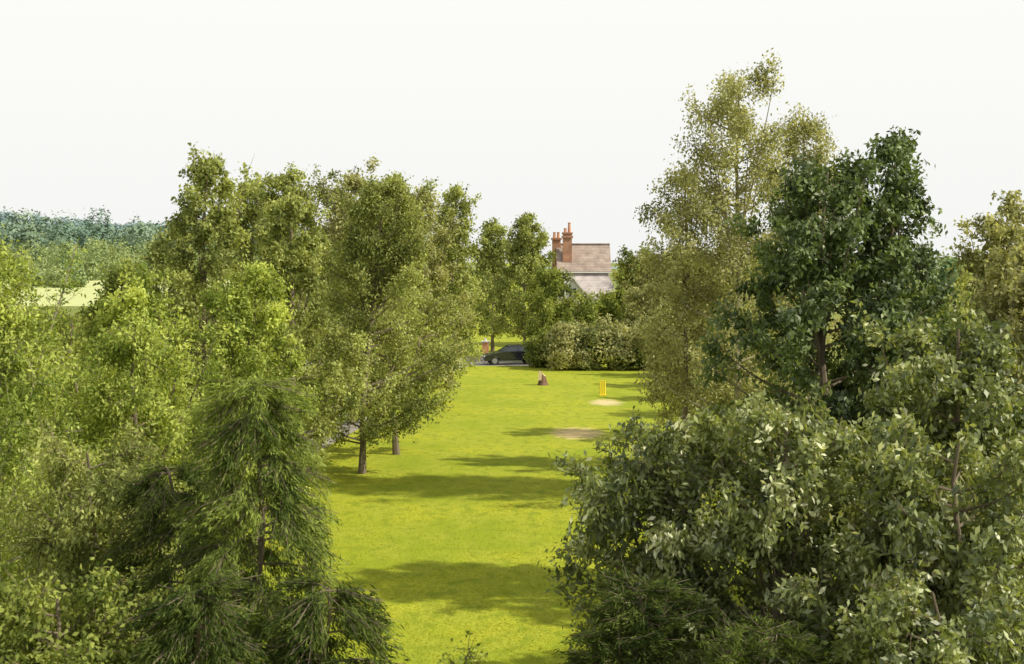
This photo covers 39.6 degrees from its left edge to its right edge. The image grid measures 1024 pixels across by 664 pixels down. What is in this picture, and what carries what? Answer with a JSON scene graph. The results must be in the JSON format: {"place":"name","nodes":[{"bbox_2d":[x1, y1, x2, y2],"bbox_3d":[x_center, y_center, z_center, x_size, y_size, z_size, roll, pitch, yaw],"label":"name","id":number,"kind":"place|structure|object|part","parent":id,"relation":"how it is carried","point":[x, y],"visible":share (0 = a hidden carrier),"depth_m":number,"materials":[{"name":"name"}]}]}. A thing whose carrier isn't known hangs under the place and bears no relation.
{"place":"outdoors","nodes":[
{"label":"outdoors","id":0,"kind":"place"},
{"bbox_2d":[1,278,340,305],"bbox_3d":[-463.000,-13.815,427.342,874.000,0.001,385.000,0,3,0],"label":"field","id":1,"kind":"structure","parent":0,"point":[88,290],"depth_m":318.56,"materials":[{"name":"yellow plant"}]},
{"bbox_2d":[163,356,481,482],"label":"path","id":2,"kind":"structure","parent":0,"point":[352,428],"depth_m":63.77,"materials":[{"name":"grey asphalt"}]},
{"bbox_2d":[482,342,488,352],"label":"shaft","id":3,"kind":"object","parent":2,"relation":"on","point":[485,345],"visible":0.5,"depth_m":109.69,"materials":[{"name":"brick"}]},
{"bbox_2d":[0,263,1007,663],"bbox_3d":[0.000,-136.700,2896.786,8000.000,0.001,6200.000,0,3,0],"label":"ground","id":4,"kind":"structure","parent":0,"point":[518,417],"depth_m":44.26,"materials":[{"name":"green plant"}]},
{"bbox_2d":[5,327,92,470],"bbox_3d":[-15.485,2.704,49.604,5.823,5.616,6.518,0,3,0],"label":"hawthorn bush","id":5,"kind":"object","parent":4,"relation":"on","point":[73,347],"visible":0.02,"depth_m":50.32,"materials":[{"name":"green plant"}]},
{"bbox_2d":[6,304,92,346],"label":"hawthorn bush","id":6,"kind":"object","parent":4,"relation":"on","point":[69,321],"visible":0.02,"depth_m":92.21,"materials":[{"name":"green plant"}]},
{"bbox_2d":[16,321,95,432],"bbox_3d":[-18.753,2.151,60.090,7.295,5.505,6.849,1,3,18],"label":"hawthorn bush","id":7,"kind":"object","parent":4,"relation":"on","point":[64,342],"visible":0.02,"depth_m":58.61,"materials":[{"name":"green plant"}]},
{"bbox_2d":[30,313,89,348],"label":"hawthorn bush","id":8,"kind":"object","parent":4,"relation":"on","point":[78,326],"visible":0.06,"depth_m":75.29,"materials":[{"name":"green plant"}]},
{"bbox_2d":[0,221,143,654],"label":"willow tree","id":9,"kind":"object","parent":4,"relation":"on","point":[16,406],"visible":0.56,"depth_m":21.68,"materials":[{"name":"green plant"}]},
{"bbox_2d":[55,304,105,339],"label":"hawthorn bush","id":10,"kind":"object","parent":4,"relation":"on","point":[82,314],"visible":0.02,"depth_m":109.17,"materials":[{"name":"green plant"}]},
{"bbox_2d":[0,356,201,622],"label":"willow tree","id":11,"kind":"object","parent":4,"relation":"on","point":[42,402],"visible":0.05,"depth_m":25.53,"materials":[{"name":"green plant"}]},
{"bbox_2d":[17,351,189,482],"bbox_3d":[-12.609,3.117,44.096,5.734,5.328,5.804,0,3,0],"label":"hawthorn bush","id":12,"kind":"object","parent":4,"relation":"on","point":[82,363],"visible":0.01,"depth_m":42.96,"materials":[{"name":"green plant"}]},
{"bbox_2d":[0,544,235,663],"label":"elder bush","id":13,"kind":"object","parent":4,"relation":"on","point":[23,620],"visible":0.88,"depth_m":16.58,"materials":[{"name":"green plant"}]},
{"bbox_2d":[0,415,240,662],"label":"willow tree","id":14,"kind":"object","parent":4,"relation":"on","point":[76,548],"visible":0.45,"depth_m":19.80,"materials":[{"name":"green plant"}]},
{"bbox_2d":[68,257,196,518],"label":"birch tree","id":15,"kind":"object","parent":4,"relation":"on","point":[112,282],"visible":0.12,"depth_m":37.84,"materials":[{"name":"green plant"}]},
{"bbox_2d":[41,261,226,585],"bbox_3d":[-8.142,2.213,31.122,3.954,7.509,4.142,0,3,0],"label":"willow tree","id":16,"kind":"object","parent":4,"relation":"on","point":[138,301],"visible":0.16,"depth_m":30.57,"materials":[{"name":"green plant"}]},
{"bbox_2d":[1,303,273,662],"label":"willow tree","id":17,"kind":"object","parent":4,"relation":"on","point":[115,396],"visible":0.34,"depth_m":23.91,"materials":[{"name":"green plant"}]},
{"bbox_2d":[0,205,331,265],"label":"distant woodland","id":18,"kind":"object","parent":4,"relation":"on","point":[15,231],"visible":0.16,"depth_m":818.43,"materials":[{"name":"green plant"}]},
{"bbox_2d":[70,437,284,663],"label":"larch tree","id":19,"kind":"object","parent":4,"relation":"on","point":[153,493],"visible":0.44,"depth_m":18.98,"materials":[{"name":"green plant"}]},
{"bbox_2d":[132,227,226,451],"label":"birch tree","id":20,"kind":"object","parent":4,"relation":"on","point":[159,249],"visible":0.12,"depth_m":52.64,"materials":[{"name":"green plant"}]},
{"bbox_2d":[116,562,291,663],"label":"larch tree","id":21,"kind":"object","parent":4,"relation":"on","point":[203,598],"visible":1,"depth_m":15.99,"materials":[{"name":"green plant"}]},
{"bbox_2d":[159,142,265,484],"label":"birch tree","id":22,"kind":"object","parent":4,"relation":"on","point":[191,280],"visible":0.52,"depth_m":41.59,"materials":[{"name":"green plant"}]},
{"bbox_2d":[116,373,356,663],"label":"larch tree","id":23,"kind":"object","parent":4,"relation":"on","point":[295,516],"visible":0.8,"depth_m":17.70,"materials":[{"name":"green plant"}]},
{"bbox_2d":[179,260,332,555],"bbox_3d":[-6.412,1.934,36.142,4.228,7.595,4.054,2,3,29],"label":"willow tree","id":24,"kind":"object","parent":4,"relation":"on","point":[276,312],"visible":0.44,"depth_m":35.53,"materials":[{"name":"green plant"}]},
{"bbox_2d":[198,166,315,413],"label":"birch tree","id":25,"kind":"object","parent":4,"relation":"on","point":[250,214],"visible":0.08,"depth_m":59.44,"materials":[{"name":"green plant"}]},
{"bbox_2d":[11,360,527,365],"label":"lane","id":26,"kind":"structure","parent":4,"relation":"on","point":[503,363],"depth_m":104.23,"materials":[{"name":"grey asphalt"}]},
{"bbox_2d":[481,344,533,364],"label":"parked car","id":27,"kind":"object","parent":26,"relation":"on","point":[511,352],"visible":0.56,"depth_m":102.72,"materials":[{"name":"paint"}]},
{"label":"windows","id":28,"kind":"part","parent":27,"relation":"part of","materials":[{"name":"grey glass"}]},
{"bbox_2d":[229,161,352,432],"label":"birch tree","id":29,"kind":"object","parent":4,"relation":"on","point":[281,183],"visible":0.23,"depth_m":57.65,"materials":[{"name":"green plant"}]},
{"bbox_2d":[238,188,359,475],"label":"birch tree","id":30,"kind":"object","parent":4,"relation":"on","point":[286,255],"visible":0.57,"depth_m":44.85,"materials":[{"name":"green plant"}]},
{"bbox_2d":[259,572,413,663],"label":"larch tree","id":31,"kind":"object","parent":4,"relation":"on","point":[303,630],"visible":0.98,"depth_m":16.77,"materials":[{"name":"green plant"}]},
{"bbox_2d":[300,156,412,424],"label":"birch tree","id":32,"kind":"object","parent":4,"relation":"on","point":[354,183],"visible":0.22,"depth_m":64.47,"materials":[{"name":"green plant"}]},
{"bbox_2d":[274,170,484,473],"bbox_3d":[-5.306,-0.350,50.170,7.542,10.728,7.097,2,4,40],"label":"birch tree","id":33,"kind":"object","parent":4,"relation":"on","point":[391,261],"visible":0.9,"depth_m":49.49,"materials":[{"name":"green plant"}]},
{"bbox_2d":[348,202,438,374],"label":"birch tree","id":34,"kind":"object","parent":4,"relation":"on","point":[380,358],"depth_m":79.91,"materials":[{"name":"green plant"}]},
{"bbox_2d":[322,172,470,454],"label":"birch tree","id":35,"kind":"object","parent":4,"relation":"on","point":[395,447],"visible":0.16,"depth_m":55.10,"materials":[{"name":"green plant"}]},
{"bbox_2d":[380,183,478,403],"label":"birch tree","id":36,"kind":"object","parent":4,"relation":"on","point":[436,256],"visible":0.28,"depth_m":71.70,"materials":[{"name":"green plant"}]},
{"bbox_2d":[413,231,476,348],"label":"ash tree","id":37,"kind":"object","parent":4,"relation":"on","point":[441,296],"visible":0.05,"depth_m":121.61,"materials":[{"name":"green plant"}]},
{"bbox_2d":[421,181,488,385],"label":"birch tree","id":38,"kind":"object","parent":4,"relation":"on","point":[454,195],"visible":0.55,"depth_m":83.21,"materials":[{"name":"green plant"}]},
{"bbox_2d":[438,630,490,663],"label":"elder bush","id":39,"kind":"object","parent":4,"relation":"on","point":[467,658],"visible":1,"depth_m":20.27,"materials":[{"name":"green plant"}]},
{"bbox_2d":[453,217,530,351],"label":"lime tree","id":40,"kind":"object","parent":4,"relation":"on","point":[485,260],"visible":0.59,"depth_m":117.28,"materials":[{"name":"green plant"}]},
{"bbox_2d":[0,227,988,302],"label":"distant trees","id":41,"kind":"object","parent":4,"relation":"on","point":[95,256],"visible":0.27,"depth_m":550.91,"materials":[{"name":"green plant"}]},
{"bbox_2d":[478,210,567,341],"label":"lime tree","id":42,"kind":"object","parent":4,"relation":"on","point":[525,246],"visible":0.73,"depth_m":110.50,"materials":[{"name":"green plant"}]},
{"bbox_2d":[521,329,553,367],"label":"hawthorn bush","id":43,"kind":"object","parent":4,"relation":"on","point":[536,358],"visible":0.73,"depth_m":100.36,"materials":[{"name":"green plant"}]},
{"bbox_2d":[537,371,548,385],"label":"tree stump","id":44,"kind":"object","parent":4,"relation":"on","point":[542,380],"visible":1,"depth_m":86.02,"materials":[{"name":"brown wood"}]},
{"bbox_2d":[509,262,582,348],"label":"hawthorn tree","id":45,"kind":"object","parent":4,"relation":"on","point":[551,284],"visible":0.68,"depth_m":105.21,"materials":[{"name":"green plant"}]},
{"bbox_2d":[548,288,605,330],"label":"hawthorn tree","id":46,"kind":"object","parent":4,"relation":"on","point":[588,310],"visible":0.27,"depth_m":106.56,"materials":[{"name":"green plant"}]},
{"bbox_2d":[599,381,605,395],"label":"cricket wicket","id":47,"kind":"object","parent":4,"relation":"on","point":[603,388],"visible":1,"depth_m":79.21,"materials":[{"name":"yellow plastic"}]},
{"bbox_2d":[538,313,678,370],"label":"garden hedge","id":48,"kind":"object","parent":4,"relation":"on","point":[570,344],"visible":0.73,"depth_m":97.48,"materials":[{"name":"green plant"}]},
{"bbox_2d":[591,286,627,326],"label":"ash tree","id":49,"kind":"object","parent":4,"relation":"on","point":[612,303],"visible":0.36,"depth_m":115.87,"materials":[{"name":"green plant"}]},
{"bbox_2d":[611,244,661,314],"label":"ash tree","id":50,"kind":"object","parent":4,"relation":"on","point":[624,273],"visible":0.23,"depth_m":127.40,"materials":[{"name":"green plant"}]},
{"bbox_2d":[551,558,730,663],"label":"juniper bush","id":51,"kind":"object","parent":4,"relation":"on","point":[646,632],"visible":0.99,"depth_m":18.67,"materials":[{"name":"green plant"}]},
{"bbox_2d":[613,278,676,329],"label":"ash tree","id":52,"kind":"object","parent":4,"relation":"on","point":[637,295],"visible":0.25,"depth_m":112.42,"materials":[{"name":"green plant"}]},
{"bbox_2d":[617,248,674,314],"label":"ash tree","id":53,"kind":"object","parent":4,"relation":"on","point":[638,279],"visible":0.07,"depth_m":123.69,"materials":[{"name":"green plant"}]},
{"bbox_2d":[537,405,772,663],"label":"whitebeam tree","id":54,"kind":"object","parent":4,"relation":"on","point":[605,518],"visible":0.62,"depth_m":20.28,"materials":[{"name":"green plant"}]},
{"bbox_2d":[620,159,733,465],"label":"birch tree","id":55,"kind":"object","parent":4,"relation":"on","point":[669,359],"visible":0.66,"depth_m":45.06,"materials":[{"name":"green plant"}]},
{"bbox_2d":[625,242,776,473],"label":"willow tree","id":56,"kind":"object","parent":4,"relation":"on","point":[652,400],"visible":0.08,"depth_m":50.74,"materials":[{"name":"green plant"}]},
{"bbox_2d":[632,48,812,498],"bbox_3d":[6.973,-1.696,44.083,6.319,14.023,6.188,0,3,0],"label":"birch tree","id":57,"kind":"object","parent":4,"relation":"on","point":[738,248],"visible":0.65,"depth_m":43.45,"materials":[{"name":"green plant"}]},
{"bbox_2d":[671,248,786,414],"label":"willow tree","id":58,"kind":"object","parent":4,"relation":"on","point":[753,267],"depth_m":59.80,"materials":[{"name":"green plant"}]},
{"bbox_2d":[592,376,957,663],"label":"whitebeam tree","id":59,"kind":"object","parent":4,"relation":"on","point":[792,548],"visible":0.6,"depth_m":19.55,"materials":[{"name":"green plant"}]},
{"bbox_2d":[696,599,873,663],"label":"juniper bush","id":60,"kind":"object","parent":4,"relation":"on","point":[738,648],"visible":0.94,"depth_m":17.27,"materials":[{"name":"green plant"}]},
{"bbox_2d":[747,288,830,394],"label":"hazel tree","id":61,"kind":"object","parent":4,"relation":"on","point":[788,306],"depth_m":67.08,"materials":[{"name":"green plant"}]},
{"bbox_2d":[724,108,869,404],"bbox_3d":[9.424,-0.946,45.248,5.201,12.405,4.636,-2,4,-40],"label":"birch tree","id":62,"kind":"object","parent":4,"relation":"on","point":[807,130],"visible":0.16,"depth_m":44.94,"materials":[{"name":"green plant"}]},
{"bbox_2d":[691,149,923,594],"bbox_3d":[6.548,1.024,30.550,5.012,9.942,5.208,-1,3,-27],"label":"walnut tree","id":63,"kind":"object","parent":4,"relation":"on","point":[812,264],"visible":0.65,"depth_m":29.96,"materials":[{"name":"green plant"}]},
{"bbox_2d":[819,125,959,443],"bbox_3d":[8.541,0.655,31.621,3.390,10.557,3.076,0,3,0],"label":"walnut tree","id":64,"kind":"object","parent":4,"relation":"on","point":[900,186],"visible":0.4,"depth_m":31.13,"materials":[{"name":"green plant"}]},
{"bbox_2d":[783,276,1000,572],"bbox_3d":[7.545,2.473,28.557,4.448,7.255,4.429,-3,4,-43],"label":"walnut tree","id":65,"kind":"object","parent":4,"relation":"on","point":[895,313],"visible":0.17,"depth_m":28.48,"materials":[{"name":"green plant"}]},
{"bbox_2d":[766,413,1023,663],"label":"whitebeam tree","id":66,"kind":"object","parent":4,"relation":"on","point":[910,524],"visible":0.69,"depth_m":18.45,"materials":[{"name":"green plant"}]},
{"bbox_2d":[769,556,1023,663],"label":"elder bush","id":67,"kind":"object","parent":4,"relation":"on","point":[904,610],"visible":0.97,"depth_m":16.66,"materials":[{"name":"green plant"}]},
{"bbox_2d":[819,297,1023,661],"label":"ash tree","id":68,"kind":"object","parent":4,"relation":"on","point":[950,393],"visible":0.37,"depth_m":24.07,"materials":[{"name":"green plant"}]},
{"bbox_2d":[905,264,1021,489],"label":"ash tree","id":69,"kind":"object","parent":4,"relation":"on","point":[963,296],"visible":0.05,"depth_m":35.40,"materials":[{"name":"green plant"}]},
{"bbox_2d":[933,189,1023,433],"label":"ash tree","id":70,"kind":"object","parent":4,"relation":"on","point":[1004,234],"visible":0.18,"depth_m":39.99,"materials":[{"name":"green plant"}]},
{"bbox_2d":[960,239,1023,540],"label":"ash tree","id":71,"kind":"object","parent":4,"relation":"on","point":[1008,289],"visible":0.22,"depth_m":28.69,"materials":[{"name":"green plant"}]},
{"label":"main walls","id":72,"kind":"object","parent":4,"relation":"on","visible":0},
{"bbox_2d":[552,240,560,268],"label":"chimney back","id":73,"kind":"object","parent":72,"relation":"on","point":[556,244],"visible":0.36,"depth_m":127.08,"materials":[{"name":"brick"}]},
{"bbox_2d":[556,245,611,271],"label":"roof","id":74,"kind":"structure","parent":72,"relation":"on","point":[591,258],"depth_m":126.02,"materials":[{"name":"tile"}]},
{"bbox_2d":[563,234,571,262],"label":"chimney","id":75,"kind":"object","parent":74,"relation":"on","point":[567,250],"visible":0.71,"depth_m":125.69,"materials":[{"name":"brick"}]},
{"bbox_2d":[561,243,609,244],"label":"ridge tiles","id":76,"kind":"object","parent":74,"relation":"on","point":[589,243],"visible":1,"depth_m":127.28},
{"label":"walls","id":77,"kind":"object","parent":4,"relation":"on","visible":0},
{"bbox_2d":[558,273,614,301],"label":"roof","id":78,"kind":"structure","parent":77,"relation":"on","point":[596,282],"depth_m":124.39,"materials":[{"name":"tile"}]},
{"bbox_2d":[564,279,580,297],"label":"dormer","id":79,"kind":"object","parent":78,"relation":"on","point":[574,284],"visible":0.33,"depth_m":122.96,"materials":[{"name":"white paint"}]},
{"bbox_2d":[564,272,611,272],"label":"gutter","id":80,"kind":"object","parent":78,"relation":"on","point":[589,272],"visible":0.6,"depth_m":124.88,"materials":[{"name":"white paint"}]},
{"bbox_2d":[0,0,1023,262],"label":"sky","id":81,"kind":"structure","parent":0,"point":[563,112],"materials":[{"name":"white"}]},
{"bbox_3d":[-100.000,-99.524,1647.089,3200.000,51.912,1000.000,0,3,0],"label":"hill","id":82,"kind":"structure","parent":0,"visible":0},
{"bbox_2d":[0,210,166,235],"bbox_3d":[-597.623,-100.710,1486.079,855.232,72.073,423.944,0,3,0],"label":"hill woodland","id":83,"kind":"object","parent":82,"relation":"on","point":[3,215],"visible":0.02,"depth_m":1591.93,"materials":[{"name":"green plant"}]}
]}

